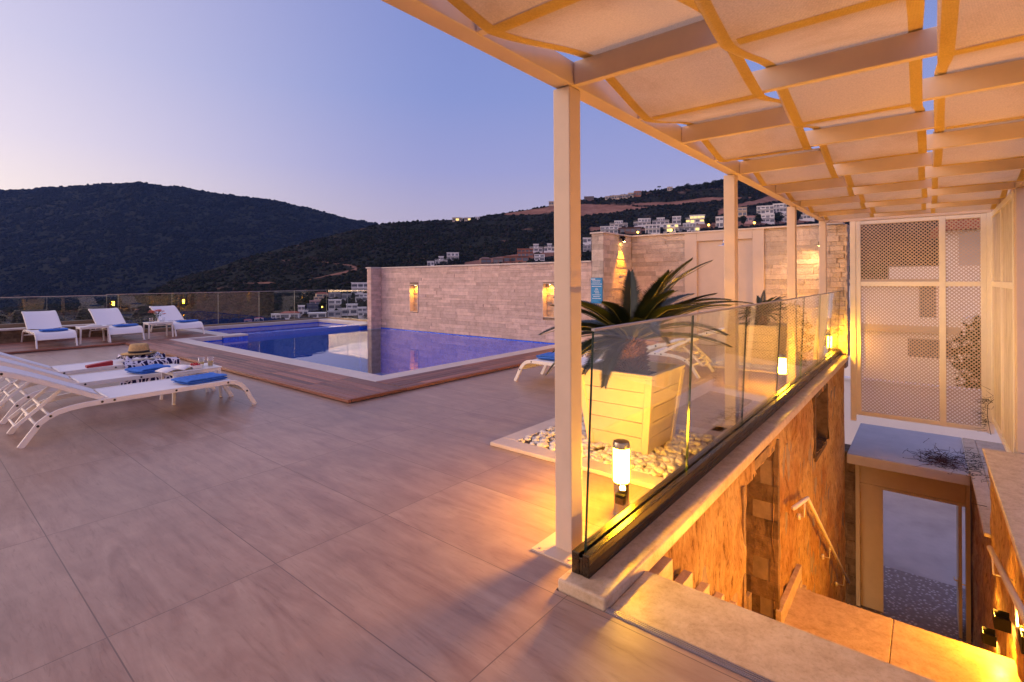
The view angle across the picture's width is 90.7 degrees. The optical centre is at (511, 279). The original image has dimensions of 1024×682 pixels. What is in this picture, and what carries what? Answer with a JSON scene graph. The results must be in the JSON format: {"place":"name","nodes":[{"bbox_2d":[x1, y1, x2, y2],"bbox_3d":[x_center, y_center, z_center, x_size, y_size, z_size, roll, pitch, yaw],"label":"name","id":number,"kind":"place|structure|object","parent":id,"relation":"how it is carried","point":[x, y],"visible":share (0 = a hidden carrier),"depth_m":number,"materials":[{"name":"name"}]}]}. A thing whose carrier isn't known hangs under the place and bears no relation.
{"place":"outdoors","nodes":[
{"label":"outdoors","id":0,"kind":"place"},
{"bbox_2d":[0,183,370,304],"bbox_3d":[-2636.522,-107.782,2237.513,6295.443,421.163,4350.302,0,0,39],"label":"mountain","id":1,"kind":"structure","parent":0,"point":[149,279],"depth_m":1280.17,"materials":[{"name":"plant"}]},
{"bbox_2d":[0,181,377,307],"bbox_3d":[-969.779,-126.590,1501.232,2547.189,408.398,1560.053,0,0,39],"label":"mountain scrub","id":2,"kind":"object","parent":1,"relation":"on","point":[25,280],"visible":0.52,"depth_m":1275.18,"materials":[{"name":"plant"}]},
{"bbox_2d":[210,323,340,332],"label":"water","id":3,"kind":"structure","parent":0,"point":[291,327],"depth_m":16.55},
{"bbox_2d":[0,341,813,681],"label":"terrace floor","id":4,"kind":"structure","parent":0,"point":[276,533],"depth_m":2.85,"materials":[{"name":"tile"}]},
{"bbox_2d":[0,323,111,342],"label":"wall","id":5,"kind":"structure","parent":4,"relation":"on","point":[10,335],"depth_m":12.01,"materials":[{"name":"stone"}]},
{"bbox_2d":[0,295,106,328],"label":"glass fence","id":6,"kind":"object","parent":5,"relation":"on","point":[19,325],"visible":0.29,"depth_m":12.95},
{"bbox_2d":[0,352,182,392],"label":"sun lounger","id":7,"kind":"object","parent":4,"relation":"on","point":[75,368],"visible":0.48,"depth_m":6.61,"materials":[{"name":"white"}]},
{"bbox_2d":[85,360,112,367],"bbox_3d":[-5.479,1.117,6.712,0.099,0.060,0.292,0,0,33],"label":"booklet","id":8,"kind":"object","parent":7,"relation":"on","point":[106,363],"visible":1,"depth_m":6.69,"materials":[{"name":"red paper"}]},
{"bbox_2d":[116,351,179,384],"bbox_3d":[-5.264,1.221,7.247,0.598,0.445,0.720,0,0,39],"label":"sarong","id":9,"kind":"object","parent":7,"relation":"on","point":[163,360],"visible":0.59,"depth_m":7.10,"materials":[{"name":"multicoloured fabric"}]},
{"bbox_2d":[120,343,156,354],"bbox_3d":[-5.328,0.979,7.221,0.430,0.137,0.430,0,0,39],"label":"straw hat","id":10,"kind":"object","parent":9,"relation":"on","point":[138,349],"visible":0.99,"depth_m":7.14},
{"bbox_2d":[0,357,215,423],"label":"sun lounger","id":11,"kind":"object","parent":4,"relation":"on","point":[99,378],"visible":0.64,"depth_m":5.70,"materials":[{"name":"white"}]},
{"bbox_2d":[124,364,170,373],"bbox_3d":[-4.590,1.122,6.383,0.340,0.063,0.389,0,0,22],"label":"towel","id":12,"kind":"object","parent":11,"relation":"on","point":[151,368],"visible":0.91,"depth_m":6.27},
{"bbox_2d":[0,365,256,448],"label":"sun lounger","id":13,"kind":"object","parent":4,"relation":"on","point":[111,394],"visible":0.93,"depth_m":4.93,"materials":[{"name":"white paint"}]},
{"bbox_2d":[171,372,227,384],"bbox_3d":[-3.553,1.121,5.756,0.340,0.054,0.461,0,0,30],"label":"towel","id":14,"kind":"object","parent":13,"relation":"on","point":[199,378],"visible":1,"depth_m":5.68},
{"bbox_2d":[160,363,222,404],"bbox_3d":[-3.986,1.279,6.285,0.468,0.386,0.548,0,0,39],"label":"side table","id":15,"kind":"object","parent":4,"relation":"on","point":[205,368],"visible":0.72,"depth_m":6.19,"materials":[{"name":"white paint"}]},
{"bbox_2d":[156,365,191,372],"bbox_3d":[-4.034,1.067,6.118,0.260,0.038,0.402,0,0,31],"label":"magazine","id":16,"kind":"object","parent":15,"relation":"on","point":[169,369],"visible":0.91,"depth_m":6.04,"materials":[{"name":"white paper"}]},
{"bbox_2d":[189,363,202,368],"bbox_3d":[-3.875,1.049,6.200,0.123,0.068,0.123,0,0,39],"label":"bowl","id":17,"kind":"object","parent":15,"relation":"on","point":[196,365],"visible":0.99,"depth_m":6.17,"materials":[{"name":"white ceramic"}]},
{"bbox_2d":[0,330,583,402],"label":"wooden deck","id":18,"kind":"structure","parent":4,"relation":"on","point":[344,388],"depth_m":8.19,"materials":[{"name":"brown wood"}]},
{"bbox_2d":[21,310,77,348],"bbox_3d":[-10.620,1.105,11.560,2.268,0.724,0.683,0,0,39],"label":"sun lounger","id":19,"kind":"object","parent":18,"relation":"on","point":[41,319],"visible":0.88,"depth_m":11.76,"materials":[{"name":"white"}]},
{"bbox_2d":[39,328,67,331],"bbox_3d":[-10.169,1.106,11.220,0.260,0.048,0.488,0,0,36],"label":"towel","id":20,"kind":"object","parent":19,"relation":"on","point":[54,329],"visible":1,"depth_m":11.13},
{"bbox_2d":[75,325,108,344],"bbox_3d":[-9.710,1.259,11.700,0.468,0.386,0.548,0,0,39],"label":"side table","id":21,"kind":"object","parent":18,"relation":"on","point":[91,327],"visible":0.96,"depth_m":11.60,"materials":[{"name":"white paint"}]},
{"bbox_2d":[88,308,144,342],"bbox_3d":[-9.920,1.102,12.621,2.268,0.724,0.683,0,0,39],"label":"sun lounger","id":22,"kind":"object","parent":18,"relation":"on","point":[109,317],"visible":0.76,"depth_m":12.85,"materials":[{"name":"white"}]},
{"bbox_2d":[142,321,173,338],"bbox_3d":[-8.944,1.255,12.779,0.468,0.386,0.548,0,0,39],"label":"side table","id":23,"kind":"object","parent":18,"relation":"on","point":[158,323],"visible":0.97,"depth_m":12.70,"materials":[{"name":"white paint"}]},
{"bbox_2d":[148,309,164,320],"bbox_3d":[-8.972,0.900,12.736,0.374,0.321,0.338,0,0,5],"label":"flower vase","id":24,"kind":"object","parent":23,"relation":"on","point":[156,313],"visible":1,"depth_m":12.74,"materials":[{"name":"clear glass"}]},
{"bbox_2d":[149,305,204,336],"bbox_3d":[-9.222,1.098,13.852,2.268,0.724,0.683,0,0,39],"label":"sun lounger","id":25,"kind":"object","parent":18,"relation":"on","point":[172,313],"visible":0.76,"depth_m":14.07,"materials":[{"name":"white"}]},
{"bbox_2d":[202,322,554,373],"bbox_3d":[-4.447,2.256,13.064,11.350,1.635,5.830,0,0,39],"label":"pool basin","id":26,"kind":"object","parent":4,"relation":"in","point":[345,346],"visible":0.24,"depth_m":14.89,"materials":[{"name":"blue tile"}]},
{"bbox_2d":[169,318,582,381],"bbox_3d":[-4.426,1.475,13.024,11.480,0.096,6.060,0,0,39],"label":"pool coping","id":27,"kind":"object","parent":26,"relation":"on","point":[311,365],"visible":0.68,"depth_m":9.83,"materials":[{"name":"stone"}]},
{"bbox_2d":[106,290,327,335],"bbox_3d":[-9.094,1.000,16.513,0.120,1.236,6.630,0,0,39],"label":"glass fence","id":28,"kind":"object","parent":27,"relation":"on","point":[154,330],"visible":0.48,"depth_m":16.49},
{"bbox_2d":[328,290,366,321],"bbox_3d":[-5.540,0.981,17.965,3.620,1.236,0.120,0,0,39],"label":"glass fence","id":29,"kind":"object","parent":27,"relation":"on","point":[347,318],"visible":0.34,"depth_m":18.30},
{"bbox_2d":[366,261,591,373],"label":"pool wall","id":30,"kind":"structure","parent":4,"relation":"on","point":[515,301],"depth_m":13.79,"materials":[{"name":"stone"}]},
{"bbox_2d":[514,338,685,380],"bbox_3d":[1.113,1.094,6.809,2.268,0.724,0.683,0,0,39],"label":"sun lounger","id":31,"kind":"object","parent":4,"relation":"on","point":[526,364],"visible":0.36,"depth_m":7.03,"materials":[{"name":"white"}]},
{"bbox_2d":[536,352,554,359],"bbox_3d":[0.582,1.091,7.272,0.301,0.066,0.426,0,0,34],"label":"towel","id":32,"kind":"object","parent":31,"relation":"on","point":[547,356],"visible":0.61,"depth_m":7.14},
{"bbox_2d":[490,411,724,488],"bbox_3d":[0.907,1.428,4.529,1.575,0.033,1.550,0,0,39],"label":"stone border","id":33,"kind":"object","parent":4,"relation":"on","point":[510,442],"visible":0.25,"depth_m":4.21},
{"bbox_2d":[518,416,716,477],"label":"pebbles","id":34,"kind":"object","parent":4,"relation":"on","point":[670,460],"visible":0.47,"depth_m":4.15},
{"bbox_2d":[581,360,684,454],"bbox_3d":[1.052,1.091,4.468,0.710,0.667,0.710,0,0,39],"label":"planter","id":35,"kind":"object","parent":34,"relation":"on","point":[639,412],"visible":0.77,"depth_m":4.22,"materials":[{"name":"beige paint"}]},
{"bbox_2d":[538,258,751,388],"bbox_3d":[1.137,0.352,4.410,1.813,1.072,1.828,0,0,39],"label":"cycad","id":36,"kind":"object","parent":35,"relation":"in","point":[626,348],"visible":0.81,"depth_m":4.25,"materials":[{"name":"green plant"}]},
{"bbox_2d":[613,439,629,515],"bbox_3d":[0.671,1.222,3.124,0.104,0.450,0.127,0,0,39],"label":"bollard lamp","id":37,"kind":"object","parent":4,"relation":"on","point":[621,447],"visible":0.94,"depth_m":3.09,"materials":[{"name":"metal"}]},
{"bbox_2d":[583,328,723,377],"bbox_3d":[2.247,1.088,8.194,2.268,0.724,0.683,0,0,39],"label":"sun lounger","id":38,"kind":"object","parent":4,"relation":"on","point":[678,346],"visible":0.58,"depth_m":7.71,"materials":[{"name":"white"}]},
{"bbox_2d":[605,607,773,681],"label":"threshold strip","id":39,"kind":"object","parent":4,"relation":"on","point":[717,660],"visible":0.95,"depth_m":1.99,"materials":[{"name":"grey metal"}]},
{"bbox_2d":[381,0,1023,566],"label":"pergola","id":40,"kind":"object","parent":4,"relation":"on","point":[575,84],"visible":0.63,"depth_m":2.76,"materials":[{"name":"beige paint"}]},
{"bbox_2d":[447,0,873,220],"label":"shade cloth","id":41,"kind":"object","parent":40,"relation":"attached to","point":[716,83],"visible":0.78,"depth_m":2.67,"materials":[{"name":"fabric"}]},
{"bbox_2d":[694,0,926,213],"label":"shade cloth","id":42,"kind":"object","parent":40,"relation":"attached to","point":[768,33],"visible":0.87,"depth_m":2.65,"materials":[{"name":"fabric"}]},
{"bbox_2d":[850,212,993,433],"bbox_3d":[6.824,0.730,8.517,1.874,3.568,0.080,0,0,39],"label":"lattice screen","id":43,"kind":"object","parent":40,"relation":"hanging from","point":[857,283],"visible":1,"depth_m":8.45,"materials":[{"name":"white wood"}]},
{"bbox_2d":[931,0,1023,212],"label":"shade cloth","id":44,"kind":"object","parent":40,"relation":"attached to","point":[972,34],"visible":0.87,"depth_m":3.03,"materials":[{"name":"fabric"}]},
{"bbox_2d":[991,190,1020,453],"bbox_3d":[6.709,0.580,6.898,0.060,3.270,2.570,0,0,39],"label":"board screen","id":45,"kind":"object","parent":40,"relation":"attached to","point":[1002,316],"visible":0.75,"depth_m":6.84,"materials":[{"name":"white wood"}]},
{"bbox_2d":[974,385,993,433],"bbox_3d":[7.049,1.960,7.582,0.237,0.812,0.555,0,0,39],"label":"dry creeper","id":46,"kind":"object","parent":45,"relation":"hanging from","point":[982,399],"visible":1,"depth_m":7.50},
{"bbox_2d":[590,222,844,352],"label":"shower wall","id":47,"kind":"structure","parent":4,"relation":"on","point":[648,259],"depth_m":11.03,"materials":[{"name":"beige stone"}]},
{"bbox_2d":[591,278,602,303],"bbox_3d":[1.880,0.235,11.223,0.290,0.570,0.018,0,0,39],"label":"pool sign","id":48,"kind":"object","parent":47,"relation":"attached to","point":[596,290],"visible":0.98,"depth_m":11.22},
{"bbox_2d":[697,354,806,374],"bbox_3d":[4.092,1.411,8.591,1.360,0.033,1.530,0,0,39],"label":"stone border","id":49,"kind":"object","parent":4,"relation":"on","point":[718,358],"visible":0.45,"depth_m":8.18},
{"bbox_2d":[711,357,798,370],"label":"pebbles","id":50,"kind":"object","parent":4,"relation":"on","point":[750,365],"visible":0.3,"depth_m":8.20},
{"bbox_2d":[738,322,786,365],"bbox_3d":[4.220,1.074,8.543,0.710,0.667,0.710,0,0,39],"label":"planter","id":51,"kind":"object","parent":50,"relation":"on","point":[761,344],"visible":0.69,"depth_m":8.30,"materials":[{"name":"beige paint"}]},
{"bbox_2d":[738,290,798,325],"bbox_3d":[4.266,0.515,8.530,1.001,0.684,0.932,0,0,26],"label":"cycad","id":52,"kind":"object","parent":51,"relation":"on","point":[757,315],"visible":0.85,"depth_m":8.47,"materials":[{"name":"green plant"}]},
{"bbox_2d":[778,354,786,388],"bbox_3d":[3.557,1.206,6.656,0.104,0.450,0.104,0,0,39],"label":"bollard lamp","id":53,"kind":"object","parent":4,"relation":"on","point":[782,372],"visible":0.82,"depth_m":6.62,"materials":[{"name":"metal"}]},
{"bbox_2d":[827,224,849,367],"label":"stone pillar","id":54,"kind":"structure","parent":4,"relation":"on","point":[838,257],"depth_m":9.30,"materials":[{"name":"beige stone"}]},
{"bbox_2d":[0,0,936,223],"label":"sky","id":55,"kind":"structure","parent":0,"point":[367,110],"materials":[{"name":"blue"}]},
{"bbox_2d":[7,180,938,321],"bbox_3d":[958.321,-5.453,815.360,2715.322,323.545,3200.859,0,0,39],"label":"hills","id":56,"kind":"structure","parent":0,"point":[591,208],"depth_m":579.24,"materials":[{"name":"plant"}]},
{"bbox_2d":[279,311,299,319],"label":"house","id":57,"kind":"structure","parent":56,"relation":"on","point":[286,315],"depth_m":248.60,"materials":[{"name":"white concrete"}]},
{"bbox_2d":[298,305,307,316],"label":"house","id":58,"kind":"structure","parent":56,"relation":"on","point":[301,309],"depth_m":256.40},
{"bbox_2d":[307,303,318,311],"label":"house","id":59,"kind":"structure","parent":56,"relation":"on","point":[312,307],"depth_m":268.30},
{"bbox_2d":[308,312,325,317],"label":"house","id":60,"kind":"structure","parent":56,"relation":"on","point":[316,314],"depth_m":249.93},
{"bbox_2d":[327,310,341,317],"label":"house","id":61,"kind":"structure","parent":56,"relation":"on","point":[335,314],"depth_m":252.40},
{"bbox_2d":[329,292,340,297],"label":"house","id":62,"kind":"structure","parent":56,"relation":"on","point":[334,294],"depth_m":308.82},
{"bbox_2d":[329,299,341,310],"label":"house","id":63,"kind":"structure","parent":56,"relation":"on","point":[334,304],"depth_m":274.48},
{"bbox_2d":[342,304,357,315],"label":"house","id":64,"kind":"structure","parent":56,"relation":"on","point":[352,309],"depth_m":259.44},
{"bbox_2d":[351,282,366,294],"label":"house","id":65,"kind":"structure","parent":56,"relation":"on","point":[359,286],"depth_m":319.43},
{"bbox_2d":[355,293,366,301],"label":"house","id":66,"kind":"structure","parent":56,"relation":"on","point":[363,296],"depth_m":297.65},
{"bbox_2d":[358,307,366,318],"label":"house","id":67,"kind":"structure","parent":56,"relation":"on","point":[362,311],"depth_m":250.61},
{"bbox_2d":[447,252,458,259],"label":"house","id":68,"kind":"structure","parent":56,"relation":"on","point":[451,255],"depth_m":455.32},
{"bbox_2d":[0,180,938,328],"bbox_3d":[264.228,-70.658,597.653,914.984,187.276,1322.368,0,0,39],"label":"hillside scrub","id":69,"kind":"object","parent":56,"relation":"on","point":[258,303],"visible":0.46,"depth_m":463.12,"materials":[{"name":"plant"}]},
{"bbox_2d":[479,257,490,263],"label":"house","id":70,"kind":"structure","parent":56,"relation":"on","point":[484,260],"depth_m":432.61,"materials":[{"name":"white stone"}]},
{"bbox_2d":[503,256,528,262],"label":"house","id":71,"kind":"structure","parent":56,"relation":"on","point":[522,259],"depth_m":436.81,"materials":[{"name":"white brick"}]},
{"bbox_2d":[517,248,532,256],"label":"house","id":72,"kind":"structure","parent":56,"relation":"on","point":[526,252],"depth_m":458.56,"materials":[{"name":"orange brick"}]},
{"bbox_2d":[534,254,544,260],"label":"house","id":73,"kind":"structure","parent":56,"relation":"on","point":[540,257],"depth_m":437.12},
{"bbox_2d":[544,243,553,252],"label":"house","id":74,"kind":"structure","parent":56,"relation":"on","point":[549,248],"depth_m":476.61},
{"bbox_2d":[600,226,617,232],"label":"house","id":75,"kind":"structure","parent":56,"relation":"on","point":[613,229],"depth_m":546.66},
{"bbox_2d":[610,220,627,227],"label":"house","id":76,"kind":"structure","parent":56,"relation":"on","point":[619,223],"depth_m":574.48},
{"bbox_2d":[619,227,641,233],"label":"house","id":77,"kind":"structure","parent":56,"relation":"on","point":[630,230],"depth_m":541.16,"materials":[{"name":"white stone"}]},
{"bbox_2d":[633,218,650,227],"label":"house","id":78,"kind":"structure","parent":56,"relation":"on","point":[641,222],"depth_m":573.41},
{"bbox_2d":[645,224,659,233],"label":"house","id":79,"kind":"structure","parent":56,"relation":"on","point":[652,228],"depth_m":532.97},
{"bbox_2d":[652,217,668,226],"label":"house","id":80,"kind":"structure","parent":56,"relation":"on","point":[661,221],"depth_m":574.01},
{"bbox_2d":[663,223,678,232],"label":"house","id":81,"kind":"structure","parent":56,"relation":"on","point":[667,227],"depth_m":534.35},
{"bbox_2d":[672,216,680,224],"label":"house","id":82,"kind":"structure","parent":56,"relation":"on","point":[676,219],"depth_m":575.12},
{"bbox_2d":[679,223,699,231],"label":"house","id":83,"kind":"structure","parent":56,"relation":"on","point":[691,227],"depth_m":533.13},
{"bbox_2d":[686,214,704,223],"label":"house","id":84,"kind":"structure","parent":56,"relation":"on","point":[698,219],"depth_m":570.86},
{"bbox_2d":[716,216,723,227],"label":"house","id":85,"kind":"structure","parent":56,"relation":"on","point":[719,221],"depth_m":539.69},
{"bbox_2d":[738,207,746,216],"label":"house","id":86,"kind":"structure","parent":56,"relation":"on","point":[742,211],"depth_m":591.94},
{"bbox_2d":[745,215,755,223],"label":"house","id":87,"kind":"structure","parent":56,"relation":"on","point":[749,219],"depth_m":557.76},
{"bbox_2d":[756,205,773,213],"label":"house","id":88,"kind":"structure","parent":56,"relation":"on","point":[767,209],"depth_m":607.59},
{"bbox_2d":[761,214,774,223],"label":"house","id":89,"kind":"structure","parent":56,"relation":"on","point":[768,218],"depth_m":562.87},
{"bbox_2d":[773,203,786,213],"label":"house","id":90,"kind":"structure","parent":56,"relation":"on","point":[779,207],"depth_m":623.96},
{"bbox_2d":[799,212,813,220],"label":"house","id":91,"kind":"structure","parent":56,"relation":"on","point":[804,217],"depth_m":594.86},
{"bbox_2d":[849,600,972,644],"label":"lobby floor","id":92,"kind":"structure","parent":0,"point":[923,620],"depth_m":9.02,"materials":[{"name":"tile"}]},
{"bbox_2d":[663,365,845,619],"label":"stairwell wall","id":93,"kind":"structure","parent":92,"relation":"on","point":[745,532],"depth_m":5.05,"materials":[{"name":"stone"}]},
{"bbox_2d":[558,355,848,611],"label":"stone kerb","id":94,"kind":"structure","parent":93,"relation":"on","point":[610,583],"depth_m":2.97,"materials":[{"name":"stone"}]},
{"bbox_2d":[572,291,840,578],"bbox_3d":[3.160,0.799,5.849,0.111,1.167,8.950,0,0,39],"label":"glass balustrade","id":95,"kind":"object","parent":94,"relation":"on","point":[596,551],"visible":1,"depth_m":3.43,"materials":[{"name":"clear glass"}]},
{"bbox_2d":[791,496,849,585],"bbox_3d":[4.095,3.577,6.633,0.168,2.617,3.997,0,0,39],"label":"handrail","id":96,"kind":"object","parent":93,"relation":"attached to","point":[798,504],"visible":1,"depth_m":6.29,"materials":[{"name":"metal"}]},
{"bbox_2d":[611,556,1021,681],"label":"staircase","id":97,"kind":"structure","parent":92,"relation":"on","point":[806,635],"depth_m":2.31,"materials":[{"name":"stone"}]},
{"bbox_2d":[845,444,972,639],"bbox_3d":[7.233,4.698,9.123,2.200,2.928,0.549,0,0,39],"label":"door surround","id":98,"kind":"object","parent":92,"relation":"on","point":[850,538],"visible":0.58,"depth_m":9.49,"materials":[{"name":"stone"}]},
{"bbox_2d":[847,423,969,485],"bbox_3d":[7.319,3.147,9.375,1.617,0.170,2.440,0,0,39],"label":"door canopy","id":99,"kind":"object","parent":98,"relation":"on","point":[879,447],"visible":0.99,"depth_m":9.03,"materials":[{"name":"paint"}]},
{"bbox_2d":[903,438,970,473],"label":"dry twigs","id":100,"kind":"object","parent":99,"relation":"on","point":[943,459],"visible":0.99,"depth_m":8.47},
{"bbox_2d":[855,465,970,642],"bbox_3d":[7.302,4.653,9.266,1.595,2.838,0.840,0,0,39],"label":"entrance door","id":101,"kind":"structure","parent":98,"relation":"attached to","point":[871,484],"depth_m":9.23,"materials":[{"name":"beige paint"}]},
{"bbox_2d":[860,485,883,611],"bbox_3d":[6.641,4.940,9.338,0.348,2.246,0.058,0,0,39],"label":"door leaf","id":102,"kind":"structure","parent":101,"relation":"in","point":[871,499],"depth_m":9.32,"materials":[{"name":"beige paint"}]},
{"bbox_2d":[953,505,965,638],"bbox_3d":[7.831,4.934,8.860,0.164,2.246,0.800,0,0,39],"label":"door leaf","id":103,"kind":"structure","parent":101,"relation":"in","point":[958,508],"depth_m":8.56,"materials":[{"name":"beige paint"}]},
{"bbox_2d":[962,438,1023,681],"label":"stairwell wall","id":104,"kind":"structure","parent":92,"relation":"on","point":[998,520],"depth_m":5.48,"materials":[{"name":"stone"}]},
{"bbox_2d":[958,447,987,506],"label":"dry twigs","id":105,"kind":"object","parent":104,"relation":"on","point":[973,466],"visible":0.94,"depth_m":8.18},
{"bbox_2d":[981,626,996,647],"bbox_3d":[5.140,3.843,5.450,0.110,0.110,0.150,0,0,39],"label":"stair lamp","id":106,"kind":"object","parent":104,"relation":"attached to","point":[989,637],"visible":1,"depth_m":5.42,"materials":[{"name":"black metal"}]},
{"bbox_2d":[992,608,1011,633],"bbox_3d":[4.350,3.027,4.490,0.110,0.110,0.150,0,0,39],"label":"stair lamp","id":107,"kind":"object","parent":104,"relation":"attached to","point":[1002,621],"visible":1,"depth_m":4.45,"materials":[{"name":"black metal"}]},
{"bbox_2d":[987,545,1023,630],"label":"handrail","id":108,"kind":"object","parent":104,"relation":"attached to","point":[1016,600],"visible":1,"depth_m":3.47,"materials":[{"name":"metal"}]},
{"bbox_2d":[1018,624,1023,653],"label":"stair lamp","id":109,"kind":"object","parent":104,"relation":"attached to","point":[1021,637],"visible":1,"depth_m":3.21,"materials":[{"name":"black metal"}]},
{"bbox_2d":[844,213,980,386],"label":"neighbour house","id":110,"kind":"structure","parent":0,"point":[847,371],"depth_m":19.60,"materials":[{"name":"white paint"}]},
{"bbox_2d":[919,286,935,316],"bbox_3d":[15.878,0.817,19.314,0.500,1.200,0.040,0,0,39],"label":"window","id":111,"kind":"structure","parent":110,"relation":"in","point":[932,290],"depth_m":19.30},
{"bbox_2d":[908,338,951,358],"bbox_3d":[15.926,2.617,19.283,1.300,0.700,0.040,0,0,39],"label":"window","id":112,"kind":"structure","parent":110,"relation":"in","point":[909,338],"depth_m":19.32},
{"bbox_2d":[883,490,965,588],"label":"road","id":113,"kind":"structure","parent":0,"point":[919,536],"depth_m":11.91,"materials":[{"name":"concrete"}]},
{"bbox_2d":[849,260,888,278],"bbox_3d":[18.448,2.129,27.605,5.483,7.055,5.399,0,0,39],"label":"tree","id":114,"kind":"object","parent":113,"relation":"on","point":[871,271],"visible":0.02,"depth_m":26.62,"materials":[{"name":"green plant"}]},
{"bbox_2d":[844,376,1001,468],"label":"garden wall","id":115,"kind":"structure","parent":113,"relation":"on","point":[851,427],"depth_m":14.93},
{"bbox_2d":[947,314,980,388],"bbox_3d":[15.505,3.305,14.830,4.197,5.733,4.201,0,0,39],"label":"tree","id":116,"kind":"object","parent":113,"relation":"on","point":[966,350],"visible":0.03,"depth_m":15.72,"materials":[{"name":"green plant"}]},
{"bbox_2d":[883,566,965,624],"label":"pavement","id":117,"kind":"structure","parent":0,"point":[925,595],"depth_m":9.80,"materials":[{"name":"gravel"}]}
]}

